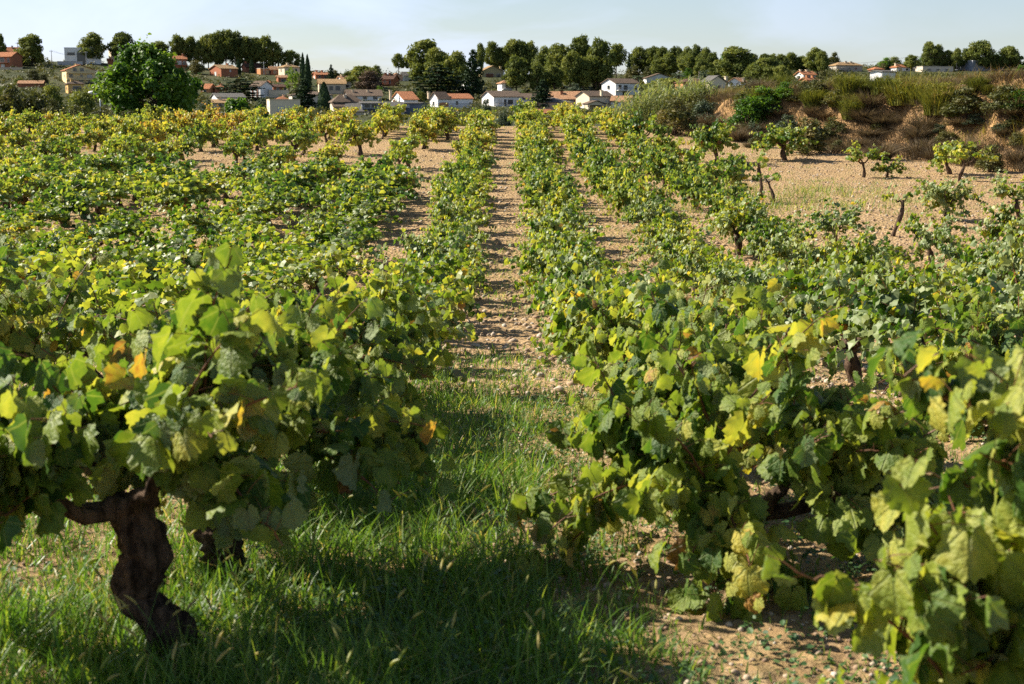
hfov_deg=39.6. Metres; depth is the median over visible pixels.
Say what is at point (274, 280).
grape vine
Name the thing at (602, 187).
grape vine
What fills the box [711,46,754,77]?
pine tree
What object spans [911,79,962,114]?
broom bush
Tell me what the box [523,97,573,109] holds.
house
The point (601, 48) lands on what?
pine tree
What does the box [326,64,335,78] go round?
conifer tree
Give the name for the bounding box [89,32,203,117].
plane tree
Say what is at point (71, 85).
house
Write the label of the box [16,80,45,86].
house
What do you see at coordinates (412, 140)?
grape vine
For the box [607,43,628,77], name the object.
pine tree
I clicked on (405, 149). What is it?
grape vine
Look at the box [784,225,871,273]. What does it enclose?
grape vine
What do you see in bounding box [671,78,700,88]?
house
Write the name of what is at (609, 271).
grape vine
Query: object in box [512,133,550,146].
grape vine
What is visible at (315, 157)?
grape vine
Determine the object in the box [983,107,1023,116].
grass tussock
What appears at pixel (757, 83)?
grass tussock
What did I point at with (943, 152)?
grape vine
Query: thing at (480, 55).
pine tree
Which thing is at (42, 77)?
bush
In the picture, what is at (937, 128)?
bush
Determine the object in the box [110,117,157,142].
grape vine
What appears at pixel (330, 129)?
grape vine
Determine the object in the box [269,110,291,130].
grape vine
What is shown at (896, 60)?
bush
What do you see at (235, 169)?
grape vine
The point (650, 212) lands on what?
grape vine
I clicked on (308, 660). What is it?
grass
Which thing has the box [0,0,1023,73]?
sky
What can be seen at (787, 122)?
bush
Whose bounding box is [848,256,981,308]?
grape vine
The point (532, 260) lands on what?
grape vine
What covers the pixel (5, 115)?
grape vine
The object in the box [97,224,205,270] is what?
grape vine
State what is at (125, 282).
grape vine
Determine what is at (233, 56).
pine tree
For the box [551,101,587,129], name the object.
grape vine
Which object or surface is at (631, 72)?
bush
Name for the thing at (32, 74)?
bush
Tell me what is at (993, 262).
grape vine
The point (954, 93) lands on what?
bush
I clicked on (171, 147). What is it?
grape vine
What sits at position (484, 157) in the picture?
grape vine
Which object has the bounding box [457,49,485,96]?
conifer tree
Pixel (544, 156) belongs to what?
grape vine
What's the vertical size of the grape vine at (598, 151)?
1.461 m
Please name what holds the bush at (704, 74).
on the ground at (506, 145)
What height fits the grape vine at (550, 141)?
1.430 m
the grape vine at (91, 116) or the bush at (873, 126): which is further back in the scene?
the grape vine at (91, 116)
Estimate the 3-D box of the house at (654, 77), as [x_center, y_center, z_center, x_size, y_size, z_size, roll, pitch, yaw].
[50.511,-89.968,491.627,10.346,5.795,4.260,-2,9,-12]
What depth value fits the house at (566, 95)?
411.15 m
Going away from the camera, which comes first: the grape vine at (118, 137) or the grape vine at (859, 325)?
the grape vine at (859, 325)
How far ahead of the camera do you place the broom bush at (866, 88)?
62.20 m
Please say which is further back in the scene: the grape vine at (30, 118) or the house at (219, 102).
the house at (219, 102)
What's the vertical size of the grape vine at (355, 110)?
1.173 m
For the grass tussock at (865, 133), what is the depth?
59.71 m
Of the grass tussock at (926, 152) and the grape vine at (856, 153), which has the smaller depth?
the grape vine at (856, 153)
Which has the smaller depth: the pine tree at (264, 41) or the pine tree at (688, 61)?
the pine tree at (688, 61)
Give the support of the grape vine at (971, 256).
on the ground at (506, 145)
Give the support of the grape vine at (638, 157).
on the ground at (506, 145)
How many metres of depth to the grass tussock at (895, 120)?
59.60 m
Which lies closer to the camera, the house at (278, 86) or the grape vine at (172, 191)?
the grape vine at (172, 191)
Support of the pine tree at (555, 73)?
on the ground at (506, 145)
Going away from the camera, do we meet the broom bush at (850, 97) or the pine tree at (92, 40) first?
the broom bush at (850, 97)
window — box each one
[77,53,86,63]
[277,106,283,111]
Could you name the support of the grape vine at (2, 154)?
on the ground at (506, 145)
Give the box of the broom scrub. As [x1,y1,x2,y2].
[705,64,1023,147]
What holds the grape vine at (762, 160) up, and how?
on the ground at (506, 145)
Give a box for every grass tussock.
[680,93,717,101]
[693,113,727,127]
[720,124,759,141]
[727,119,775,131]
[738,77,779,89]
[740,140,758,147]
[767,109,793,117]
[786,86,802,102]
[790,104,823,116]
[808,109,832,119]
[821,136,839,143]
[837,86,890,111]
[838,106,894,122]
[843,136,874,146]
[846,126,888,138]
[849,141,913,159]
[850,112,902,128]
[878,111,897,119]
[886,116,903,125]
[886,120,941,144]
[895,111,941,130]
[895,137,935,156]
[910,136,941,144]
[913,146,934,159]
[916,138,945,152]
[935,134,987,149]
[936,117,978,126]
[948,100,987,107]
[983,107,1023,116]
[988,127,1017,136]
[990,96,1023,109]
[995,146,1023,165]
[1011,142,1023,150]
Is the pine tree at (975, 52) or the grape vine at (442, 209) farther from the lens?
the pine tree at (975, 52)
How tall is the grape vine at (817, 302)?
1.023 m
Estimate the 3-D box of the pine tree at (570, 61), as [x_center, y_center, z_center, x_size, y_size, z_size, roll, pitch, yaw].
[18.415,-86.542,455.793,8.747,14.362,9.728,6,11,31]
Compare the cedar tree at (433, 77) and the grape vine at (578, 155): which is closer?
the grape vine at (578, 155)
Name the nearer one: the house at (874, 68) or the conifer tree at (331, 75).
the house at (874, 68)
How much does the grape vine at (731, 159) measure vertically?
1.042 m
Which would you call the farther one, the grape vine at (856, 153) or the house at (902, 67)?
the house at (902, 67)
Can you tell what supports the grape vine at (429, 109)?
on the ground at (506, 145)
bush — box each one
[0,81,35,122]
[13,77,21,84]
[16,87,48,124]
[24,69,40,79]
[38,96,67,125]
[39,74,48,81]
[39,81,68,111]
[63,104,86,119]
[67,84,101,114]
[87,105,113,120]
[116,110,137,118]
[187,59,204,73]
[191,100,222,122]
[254,98,266,107]
[289,87,299,94]
[333,70,339,77]
[343,69,355,81]
[353,69,384,89]
[372,64,382,74]
[416,91,427,101]
[481,98,491,111]
[496,109,513,125]
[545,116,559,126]
[567,83,581,90]
[623,65,642,79]
[641,66,652,78]
[651,94,699,134]
[682,67,694,78]
[686,91,712,118]
[688,123,708,137]
[690,99,714,117]
[696,70,709,79]
[707,68,718,75]
[710,102,721,111]
[723,94,768,126]
[730,88,750,107]
[739,86,779,102]
[741,63,752,79]
[743,122,764,136]
[744,85,781,115]
[745,131,766,147]
[748,124,763,137]
[761,72,793,87]
[766,104,782,112]
[772,81,795,99]
[772,115,800,132]
[785,92,800,102]
[788,116,828,155]
[792,89,830,107]
[796,88,827,106]
[797,80,809,91]
[803,77,822,90]
[809,80,827,94]
[816,92,850,106]
[817,71,826,78]
[820,123,841,139]
[821,89,847,103]
[823,116,841,128]
[827,70,868,97]
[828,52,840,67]
[830,95,866,119]
[830,139,844,150]
[836,92,866,103]
[836,124,847,132]
[849,77,870,96]
[863,73,900,94]
[866,76,938,105]
[868,122,886,130]
[877,57,893,65]
[883,80,906,86]
[888,56,902,64]
[903,85,929,104]
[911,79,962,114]
[932,123,945,133]
[932,129,954,145]
[939,85,984,119]
[939,101,964,116]
[946,89,968,98]
[961,75,994,90]
[962,113,985,126]
[964,145,981,162]
[974,143,1005,172]
[977,82,1020,117]
[979,83,994,93]
[988,89,1023,104]
[990,122,1009,130]
[1000,89,1023,112]
[1001,115,1021,127]
[1006,130,1022,145]
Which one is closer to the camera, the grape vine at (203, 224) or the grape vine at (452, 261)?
the grape vine at (452, 261)
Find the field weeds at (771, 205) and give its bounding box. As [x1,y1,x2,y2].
[17,127,1020,423]
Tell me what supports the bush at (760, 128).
on the ground at (506, 145)
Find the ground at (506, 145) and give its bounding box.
[0,61,1023,683]
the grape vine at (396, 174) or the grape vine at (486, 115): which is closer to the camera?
the grape vine at (396, 174)
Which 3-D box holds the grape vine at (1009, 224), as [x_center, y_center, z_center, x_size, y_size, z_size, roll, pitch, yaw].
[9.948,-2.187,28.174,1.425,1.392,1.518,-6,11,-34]
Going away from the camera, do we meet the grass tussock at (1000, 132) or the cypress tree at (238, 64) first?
the grass tussock at (1000, 132)
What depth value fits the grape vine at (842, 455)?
5.14 m
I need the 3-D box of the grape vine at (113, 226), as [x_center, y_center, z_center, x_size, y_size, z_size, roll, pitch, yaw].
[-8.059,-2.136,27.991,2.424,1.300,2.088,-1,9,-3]
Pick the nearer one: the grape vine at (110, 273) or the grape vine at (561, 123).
the grape vine at (110, 273)
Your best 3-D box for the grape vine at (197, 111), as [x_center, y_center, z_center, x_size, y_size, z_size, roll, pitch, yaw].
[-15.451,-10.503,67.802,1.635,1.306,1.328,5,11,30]
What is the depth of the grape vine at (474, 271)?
20.68 m
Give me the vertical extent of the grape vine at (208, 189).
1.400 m
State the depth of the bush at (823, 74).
437.89 m
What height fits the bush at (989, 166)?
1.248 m
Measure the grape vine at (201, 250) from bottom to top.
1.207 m
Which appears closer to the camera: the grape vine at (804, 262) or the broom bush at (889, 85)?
the grape vine at (804, 262)
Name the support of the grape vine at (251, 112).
on the ground at (506, 145)
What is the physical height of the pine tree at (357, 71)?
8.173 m
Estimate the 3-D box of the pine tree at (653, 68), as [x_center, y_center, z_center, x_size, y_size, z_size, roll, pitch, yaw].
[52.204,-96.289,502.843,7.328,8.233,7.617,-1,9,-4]
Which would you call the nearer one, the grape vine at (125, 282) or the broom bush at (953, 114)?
the grape vine at (125, 282)
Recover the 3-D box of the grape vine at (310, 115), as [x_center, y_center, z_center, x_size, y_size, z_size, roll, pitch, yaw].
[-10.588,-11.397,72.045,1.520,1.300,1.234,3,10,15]
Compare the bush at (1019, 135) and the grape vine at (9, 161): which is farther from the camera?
the bush at (1019, 135)
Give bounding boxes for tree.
[0,33,6,51]
[12,33,45,64]
[77,31,107,59]
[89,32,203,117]
[107,31,135,56]
[153,41,172,52]
[167,33,185,55]
[181,36,196,61]
[193,37,210,64]
[198,33,214,68]
[208,29,227,63]
[210,43,229,64]
[216,29,234,63]
[216,78,264,98]
[224,30,244,65]
[224,97,250,114]
[236,59,241,74]
[237,35,252,58]
[241,46,258,62]
[249,59,254,72]
[250,37,261,62]
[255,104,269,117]
[256,34,272,67]
[258,51,274,67]
[266,41,283,65]
[278,50,300,65]
[284,67,299,92]
[292,78,317,109]
[299,52,304,80]
[303,54,311,89]
[317,82,331,112]
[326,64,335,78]
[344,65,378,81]
[391,53,405,72]
[403,38,436,81]
[404,56,410,68]
[409,63,470,94]
[423,46,449,84]
[441,50,469,86]
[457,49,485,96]
[476,43,485,80]
[484,41,501,64]
[488,53,503,67]
[490,47,508,70]
[500,38,517,66]
[501,54,531,90]
[509,39,529,67]
[521,40,538,74]
[526,61,548,91]
[530,80,553,107]
[531,45,550,80]
[544,43,570,78]
[545,64,564,89]
[559,50,581,88]
[568,34,590,57]
[572,57,595,89]
[584,47,604,90]
[586,37,616,88]
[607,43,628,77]
[624,46,647,71]
[626,52,631,77]
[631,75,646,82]
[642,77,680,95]
[645,46,658,69]
[649,58,664,73]
[653,46,668,59]
[655,52,678,75]
[666,45,682,75]
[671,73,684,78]
[676,46,691,68]
[677,53,696,74]
[688,43,702,58]
[693,57,710,75]
[695,47,711,65]
[706,52,718,69]
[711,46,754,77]
[745,64,760,78]
[749,57,782,80]
[750,53,757,63]
[759,53,769,58]
[768,53,780,60]
[772,65,792,78]
[777,54,789,68]
[785,52,802,70]
[794,56,807,70]
[802,47,820,71]
[814,50,829,70]
[879,63,887,69]
[903,54,922,70]
[921,41,940,65]
[932,44,946,65]
[940,50,953,65]
[950,48,962,70]
[961,48,969,64]
[963,40,996,66]
[984,53,994,69]
[991,55,1001,70]
[999,45,1023,68]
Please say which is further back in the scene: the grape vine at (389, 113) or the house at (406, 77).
the house at (406, 77)
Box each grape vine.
[0,106,19,123]
[0,111,11,122]
[0,113,30,135]
[0,135,4,150]
[0,138,14,157]
[0,147,36,158]
[0,148,11,163]
[0,155,44,170]
[0,155,58,208]
[0,165,14,178]
[0,169,47,211]
[0,179,22,207]
[0,200,77,236]
[0,212,58,241]
[0,230,166,365]
[0,232,23,246]
[0,242,335,673]
[0,244,75,292]
[1,246,197,378]
[3,251,57,277]
[4,151,62,165]
[4,225,116,263]
[5,125,39,148]
[6,241,40,275]
[9,106,41,134]
[9,227,88,269]
[12,158,76,189]
[14,143,40,164]
[20,174,113,228]
[22,252,149,290]
[25,253,129,297]
[28,259,254,349]
[30,137,62,155]
[31,115,69,139]
[33,151,102,180]
[36,127,85,153]
[38,174,126,218]
[40,116,75,138]
[40,200,165,263]
[41,107,66,125]
[42,276,456,584]
[52,135,85,165]
[53,170,143,213]
[53,235,190,289]
[57,127,98,151]
[60,111,89,135]
[74,153,126,174]
[76,205,169,249]
[77,113,102,128]
[81,114,114,144]
[81,127,110,150]
[90,273,254,308]
[93,160,176,200]
[95,248,200,270]
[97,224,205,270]
[98,144,108,158]
[99,132,158,166]
[99,299,401,493]
[100,147,132,172]
[102,113,132,138]
[107,167,149,205]
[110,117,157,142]
[113,133,143,145]
[118,115,138,123]
[118,149,191,179]
[121,175,219,216]
[124,111,150,125]
[133,163,236,212]
[136,103,171,121]
[136,113,169,142]
[138,108,160,125]
[144,139,169,163]
[145,200,275,243]
[147,236,319,307]
[153,136,188,159]
[153,260,293,312]
[154,159,201,174]
[154,202,271,258]
[157,114,184,142]
[157,222,252,280]
[158,111,193,138]
[168,128,201,160]
[173,108,203,129]
[173,109,201,135]
[175,160,233,206]
[178,118,225,151]
[189,211,277,246]
[193,114,230,146]
[194,254,326,312]
[195,102,230,121]
[198,183,297,227]
[199,168,248,198]
[200,241,354,300]
[203,224,359,288]
[208,113,240,138]
[211,155,278,179]
[218,139,258,162]
[223,126,268,158]
[223,172,307,223]
[227,110,252,130]
[227,110,255,126]
[228,120,262,148]
[229,161,327,212]
[231,172,313,217]
[238,151,285,170]
[238,261,456,380]
[241,108,265,117]
[241,117,272,149]
[242,113,279,147]
[245,115,277,145]
[245,162,334,206]
[246,106,268,114]
[249,288,444,413]
[252,148,288,171]
[260,139,304,170]
[265,109,294,141]
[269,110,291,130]
[269,157,350,194]
[273,125,322,160]
[277,163,336,202]
[277,234,371,292]
[278,107,302,127]
[281,106,307,124]
[281,206,385,281]
[282,112,324,154]
[282,153,357,181]
[284,211,387,258]
[290,104,317,120]
[294,183,403,229]
[295,180,405,225]
[297,153,348,182]
[307,138,349,165]
[309,115,342,141]
[316,111,343,127]
[316,113,342,138]
[320,110,352,132]
[323,241,485,386]
[325,178,409,218]
[327,166,417,204]
[329,168,420,199]
[330,274,453,369]
[333,107,358,126]
[335,115,381,155]
[338,106,360,114]
[339,151,424,196]
[349,154,428,198]
[355,255,465,294]
[356,243,485,341]
[369,109,396,138]
[369,253,469,283]
[371,106,400,133]
[371,115,399,136]
[373,248,482,325]
[376,101,407,129]
[383,139,418,165]
[389,134,427,167]
[393,226,496,293]
[401,117,446,148]
[405,209,477,250]
[405,220,490,265]
[405,239,491,297]
[411,110,440,129]
[412,104,446,118]
[413,111,448,139]
[417,232,487,281]
[420,215,483,247]
[422,107,448,128]
[425,167,491,202]
[426,106,467,139]
[426,170,496,210]
[426,194,496,237]
[427,180,483,211]
[432,178,492,229]
[434,156,488,191]
[441,155,488,177]
[445,164,495,186]
[447,133,495,162]
[450,119,496,148]
[452,145,490,170]
[454,148,500,172]
[459,140,499,169]
[460,107,493,129]
[460,128,498,151]
[461,111,504,137]
[466,109,498,134]
[470,116,496,137]
[503,231,617,293]
[507,104,542,133]
[507,153,565,189]
[507,297,966,622]
[509,96,536,122]
[510,133,561,164]
[510,146,566,173]
[511,136,547,153]
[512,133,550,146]
[512,232,626,302]
[513,124,561,149]
[513,167,588,217]
[514,141,564,163]
[514,203,596,246]
[516,104,543,111]
[516,147,556,175]
[516,160,553,187]
[516,178,587,230]
[517,127,553,148]
[517,189,561,218]
[517,192,602,237]
[518,117,541,135]
[518,162,580,194]
[518,222,611,281]
[519,121,552,135]
[519,174,575,213]
[521,118,549,133]
[522,228,608,280]
[524,242,631,326]
[525,162,577,192]
[526,228,597,254]
[526,248,649,357]
[527,109,548,129]
[530,269,700,371]
[535,239,655,332]
[536,271,677,366]
[547,102,572,126]
[550,107,577,128]
[550,257,757,390]
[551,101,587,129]
[551,102,585,125]
[557,112,593,132]
[558,120,599,146]
[559,124,605,149]
[560,104,581,121]
[560,110,594,126]
[561,112,597,137]
[564,121,596,136]
[565,134,611,175]
[566,136,602,148]
[567,137,589,159]
[568,299,869,527]
[571,274,796,452]
[575,145,616,164]
[576,146,617,172]
[580,144,620,183]
[581,150,628,175]
[585,158,643,198]
[587,105,612,126]
[588,160,638,204]
[593,107,616,132]
[594,155,654,199]
[597,109,620,134]
[597,109,627,131]
[598,155,634,175]
[599,117,628,140]
[600,110,632,122]
[601,167,671,208]
[603,178,659,222]
[604,123,628,142]
[606,117,627,147]
[615,133,638,152]
[616,179,677,232]
[618,106,672,137]
[619,135,652,157]
[619,216,687,268]
[621,191,698,240]
[622,127,651,148]
[630,144,677,178]
[634,145,657,174]
[635,212,699,244]
[639,222,717,283]
[641,134,691,161]
[641,145,681,186]
[643,154,685,194]
[643,229,738,295]
[646,144,711,190]
[659,243,738,297]
[660,165,711,202]
[665,161,728,208]
[666,157,713,198]
[668,170,714,210]
[685,117,739,162]
[685,254,771,301]
[688,152,762,188]
[692,165,752,212]
[695,185,757,219]
[695,258,806,314]
[699,193,773,255]
[715,190,769,226]
[716,152,755,171]
[718,255,868,338]
[726,198,787,243]
[733,196,808,256]
[734,268,872,350]
[736,215,820,267]
[744,152,770,195]
[749,120,818,160]
[752,172,780,201]
[755,229,823,271]
[761,327,1023,683]
[772,248,950,383]
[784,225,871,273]
[799,234,864,297]
[800,198,881,243]
[802,219,908,312]
[816,260,1023,368]
[842,139,889,177]
[844,226,915,262]
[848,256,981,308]
[862,284,1023,442]
[870,153,909,176]
[872,179,926,236]
[897,209,974,263]
[915,175,985,217]
[922,139,980,174]
[927,234,1008,292]
[934,275,1022,335]
[942,143,998,180]
[952,229,1023,281]
[962,196,1023,252]
[963,236,1023,288]
[971,169,1023,216]
[976,235,1023,296]
[980,231,1023,318]
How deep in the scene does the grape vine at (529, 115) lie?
63.91 m
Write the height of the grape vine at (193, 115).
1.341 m
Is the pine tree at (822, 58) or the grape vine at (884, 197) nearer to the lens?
the grape vine at (884, 197)
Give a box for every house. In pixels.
[0,52,23,66]
[4,46,18,51]
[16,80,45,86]
[61,64,95,82]
[64,46,100,63]
[65,79,84,93]
[107,49,116,61]
[107,58,112,63]
[172,54,187,68]
[201,84,214,92]
[209,63,238,76]
[209,93,246,98]
[211,97,236,107]
[213,84,226,92]
[241,61,262,71]
[250,81,273,97]
[257,68,269,74]
[266,99,299,114]
[268,66,278,74]
[272,84,290,90]
[275,75,287,81]
[277,63,299,77]
[289,91,332,105]
[312,70,329,78]
[317,79,346,93]
[328,94,361,111]
[336,75,351,87]
[344,89,382,100]
[344,101,405,114]
[380,73,399,85]
[389,90,419,101]
[394,73,402,80]
[401,72,413,80]
[404,102,428,113]
[427,92,450,106]
[447,93,473,106]
[479,65,504,76]
[480,91,523,106]
[496,80,514,90]
[520,93,534,101]
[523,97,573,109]
[537,109,550,114]
[548,91,579,102]
[574,90,613,108]
[600,78,639,95]
[609,96,632,108]
[642,73,672,83]
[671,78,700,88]
[701,75,727,89]
[728,77,747,85]
[794,69,816,78]
[798,76,817,82]
[829,61,863,71]
[867,67,884,70]
[889,63,911,70]
[912,66,953,71]
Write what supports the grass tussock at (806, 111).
on the ground at (506, 145)
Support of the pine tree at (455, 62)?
on the ground at (506, 145)
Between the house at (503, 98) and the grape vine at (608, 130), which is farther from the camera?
the house at (503, 98)
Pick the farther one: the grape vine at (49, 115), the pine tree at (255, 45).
the pine tree at (255, 45)
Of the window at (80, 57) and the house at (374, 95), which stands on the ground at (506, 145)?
the house at (374, 95)
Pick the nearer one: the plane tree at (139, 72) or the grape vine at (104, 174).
the grape vine at (104, 174)
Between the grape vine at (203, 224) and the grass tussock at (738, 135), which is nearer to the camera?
the grape vine at (203, 224)
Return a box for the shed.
[868,70,896,78]
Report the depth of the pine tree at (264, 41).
522.56 m
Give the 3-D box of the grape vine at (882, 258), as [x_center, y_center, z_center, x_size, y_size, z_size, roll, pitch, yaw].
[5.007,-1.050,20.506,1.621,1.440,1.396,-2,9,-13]
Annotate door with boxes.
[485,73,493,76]
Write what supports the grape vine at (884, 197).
on the ground at (506, 145)
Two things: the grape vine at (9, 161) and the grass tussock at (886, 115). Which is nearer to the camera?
the grape vine at (9, 161)
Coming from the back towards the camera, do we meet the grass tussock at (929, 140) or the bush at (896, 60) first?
the bush at (896, 60)
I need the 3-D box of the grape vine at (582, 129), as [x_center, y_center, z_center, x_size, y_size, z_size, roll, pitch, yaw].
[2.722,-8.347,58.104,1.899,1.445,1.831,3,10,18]
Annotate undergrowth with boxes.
[0,56,1023,118]
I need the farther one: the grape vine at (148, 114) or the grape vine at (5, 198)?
the grape vine at (148, 114)
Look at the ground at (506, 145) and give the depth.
27.60 m
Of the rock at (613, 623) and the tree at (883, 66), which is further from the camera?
the tree at (883, 66)
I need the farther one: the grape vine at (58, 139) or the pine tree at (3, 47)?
the pine tree at (3, 47)
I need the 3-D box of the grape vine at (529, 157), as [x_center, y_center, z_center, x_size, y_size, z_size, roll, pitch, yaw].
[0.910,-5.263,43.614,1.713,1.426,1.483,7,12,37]
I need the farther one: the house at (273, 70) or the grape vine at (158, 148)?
the house at (273, 70)
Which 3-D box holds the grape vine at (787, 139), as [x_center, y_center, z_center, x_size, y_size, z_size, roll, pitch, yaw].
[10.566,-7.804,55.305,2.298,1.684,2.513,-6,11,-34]
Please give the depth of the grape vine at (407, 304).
9.72 m
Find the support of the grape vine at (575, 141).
on the ground at (506, 145)
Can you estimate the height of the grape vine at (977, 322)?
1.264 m
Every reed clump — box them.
[607,81,679,119]
[610,92,655,119]
[633,74,712,118]
[656,77,720,108]
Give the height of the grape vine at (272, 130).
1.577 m
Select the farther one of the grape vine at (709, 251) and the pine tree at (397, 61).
the pine tree at (397, 61)
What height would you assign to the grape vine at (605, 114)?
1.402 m
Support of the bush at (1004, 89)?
on the ground at (506, 145)
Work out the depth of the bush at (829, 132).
60.56 m
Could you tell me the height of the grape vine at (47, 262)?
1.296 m
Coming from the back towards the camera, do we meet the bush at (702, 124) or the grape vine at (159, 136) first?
the bush at (702, 124)
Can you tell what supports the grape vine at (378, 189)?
on the ground at (506, 145)
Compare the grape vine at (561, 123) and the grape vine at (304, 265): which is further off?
the grape vine at (561, 123)
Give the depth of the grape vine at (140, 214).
29.10 m
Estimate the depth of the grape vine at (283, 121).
63.32 m
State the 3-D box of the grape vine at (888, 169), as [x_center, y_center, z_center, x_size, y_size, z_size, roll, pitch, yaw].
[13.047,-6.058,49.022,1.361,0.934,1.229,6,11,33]
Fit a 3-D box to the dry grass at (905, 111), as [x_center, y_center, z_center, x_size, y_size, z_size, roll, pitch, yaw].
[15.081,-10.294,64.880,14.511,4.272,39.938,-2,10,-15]
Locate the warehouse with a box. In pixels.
[955,60,1003,70]
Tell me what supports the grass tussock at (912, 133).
on the ground at (506, 145)
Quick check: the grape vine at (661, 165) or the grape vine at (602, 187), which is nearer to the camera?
the grape vine at (602, 187)
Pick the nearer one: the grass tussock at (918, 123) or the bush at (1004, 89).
the bush at (1004, 89)
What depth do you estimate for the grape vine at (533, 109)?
70.62 m
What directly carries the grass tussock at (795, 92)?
on the ground at (506, 145)
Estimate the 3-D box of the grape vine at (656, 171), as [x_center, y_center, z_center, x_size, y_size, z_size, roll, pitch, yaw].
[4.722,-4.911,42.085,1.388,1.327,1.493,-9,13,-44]
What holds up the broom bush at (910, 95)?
on the ground at (506, 145)
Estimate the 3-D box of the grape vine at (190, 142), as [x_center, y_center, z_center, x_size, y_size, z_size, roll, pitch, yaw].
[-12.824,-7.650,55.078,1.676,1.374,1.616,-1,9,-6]
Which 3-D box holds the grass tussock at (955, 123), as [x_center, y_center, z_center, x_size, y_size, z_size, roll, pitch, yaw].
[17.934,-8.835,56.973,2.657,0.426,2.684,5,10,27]
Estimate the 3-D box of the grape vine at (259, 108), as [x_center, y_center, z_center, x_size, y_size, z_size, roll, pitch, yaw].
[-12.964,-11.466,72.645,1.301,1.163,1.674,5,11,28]
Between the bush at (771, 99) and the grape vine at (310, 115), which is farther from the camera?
the grape vine at (310, 115)
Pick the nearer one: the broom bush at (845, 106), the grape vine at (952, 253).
the grape vine at (952, 253)
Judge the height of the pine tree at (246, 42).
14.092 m
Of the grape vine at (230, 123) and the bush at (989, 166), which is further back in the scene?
the grape vine at (230, 123)
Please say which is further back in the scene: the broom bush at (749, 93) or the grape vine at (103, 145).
the broom bush at (749, 93)
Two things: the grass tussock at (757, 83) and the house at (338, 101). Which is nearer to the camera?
the grass tussock at (757, 83)
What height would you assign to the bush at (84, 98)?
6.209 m
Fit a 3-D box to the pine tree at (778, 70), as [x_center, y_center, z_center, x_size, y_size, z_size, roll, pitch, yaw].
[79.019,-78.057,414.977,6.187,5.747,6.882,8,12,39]
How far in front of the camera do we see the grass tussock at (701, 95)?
75.58 m
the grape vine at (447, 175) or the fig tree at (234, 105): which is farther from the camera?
the fig tree at (234, 105)
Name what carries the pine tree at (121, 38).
on the ground at (506, 145)
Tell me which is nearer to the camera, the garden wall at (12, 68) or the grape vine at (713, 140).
the grape vine at (713, 140)
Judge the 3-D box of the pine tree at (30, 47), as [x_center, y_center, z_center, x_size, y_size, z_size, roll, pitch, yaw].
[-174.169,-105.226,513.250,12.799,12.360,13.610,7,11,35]
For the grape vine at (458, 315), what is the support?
on the ground at (506, 145)
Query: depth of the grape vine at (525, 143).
53.32 m
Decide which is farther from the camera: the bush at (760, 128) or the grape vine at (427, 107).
the grape vine at (427, 107)
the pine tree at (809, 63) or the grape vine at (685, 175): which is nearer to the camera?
the grape vine at (685, 175)
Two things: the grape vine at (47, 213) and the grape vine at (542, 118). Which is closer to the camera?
the grape vine at (47, 213)
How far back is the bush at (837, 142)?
58.80 m
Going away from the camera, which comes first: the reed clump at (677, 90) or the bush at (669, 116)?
the bush at (669, 116)
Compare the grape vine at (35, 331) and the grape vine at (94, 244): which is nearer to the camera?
the grape vine at (35, 331)
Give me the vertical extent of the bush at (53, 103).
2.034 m
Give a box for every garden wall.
[0,67,22,69]
[57,61,82,64]
[269,90,288,97]
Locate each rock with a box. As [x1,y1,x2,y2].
[603,582,612,587]
[608,620,621,631]
[650,579,668,589]
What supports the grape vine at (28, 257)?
on the ground at (506, 145)
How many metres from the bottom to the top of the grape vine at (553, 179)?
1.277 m
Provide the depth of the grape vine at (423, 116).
65.45 m
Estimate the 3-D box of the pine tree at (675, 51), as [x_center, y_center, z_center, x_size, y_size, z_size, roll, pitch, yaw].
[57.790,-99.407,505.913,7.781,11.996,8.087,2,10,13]
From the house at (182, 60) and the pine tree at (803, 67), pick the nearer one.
the pine tree at (803, 67)
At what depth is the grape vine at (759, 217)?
29.99 m
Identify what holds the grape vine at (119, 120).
on the ground at (506, 145)
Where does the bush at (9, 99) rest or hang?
on the ground at (506, 145)
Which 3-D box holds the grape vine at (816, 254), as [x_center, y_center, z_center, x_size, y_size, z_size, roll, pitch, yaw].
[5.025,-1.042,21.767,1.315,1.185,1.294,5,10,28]
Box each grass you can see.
[0,342,984,683]
[642,68,1023,172]
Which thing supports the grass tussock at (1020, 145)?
on the ground at (506, 145)
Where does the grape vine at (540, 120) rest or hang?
on the ground at (506, 145)
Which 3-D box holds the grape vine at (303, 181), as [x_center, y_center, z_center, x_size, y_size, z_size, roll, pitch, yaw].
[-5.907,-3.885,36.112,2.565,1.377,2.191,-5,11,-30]
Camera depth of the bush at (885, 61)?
513.23 m
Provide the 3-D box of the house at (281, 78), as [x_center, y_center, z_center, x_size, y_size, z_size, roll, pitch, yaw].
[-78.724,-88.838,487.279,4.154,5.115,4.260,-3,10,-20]
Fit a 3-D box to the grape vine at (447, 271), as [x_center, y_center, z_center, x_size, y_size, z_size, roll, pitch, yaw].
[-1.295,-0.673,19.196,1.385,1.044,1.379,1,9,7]
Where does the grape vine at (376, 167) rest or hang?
on the ground at (506, 145)
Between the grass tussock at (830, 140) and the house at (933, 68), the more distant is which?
the house at (933, 68)

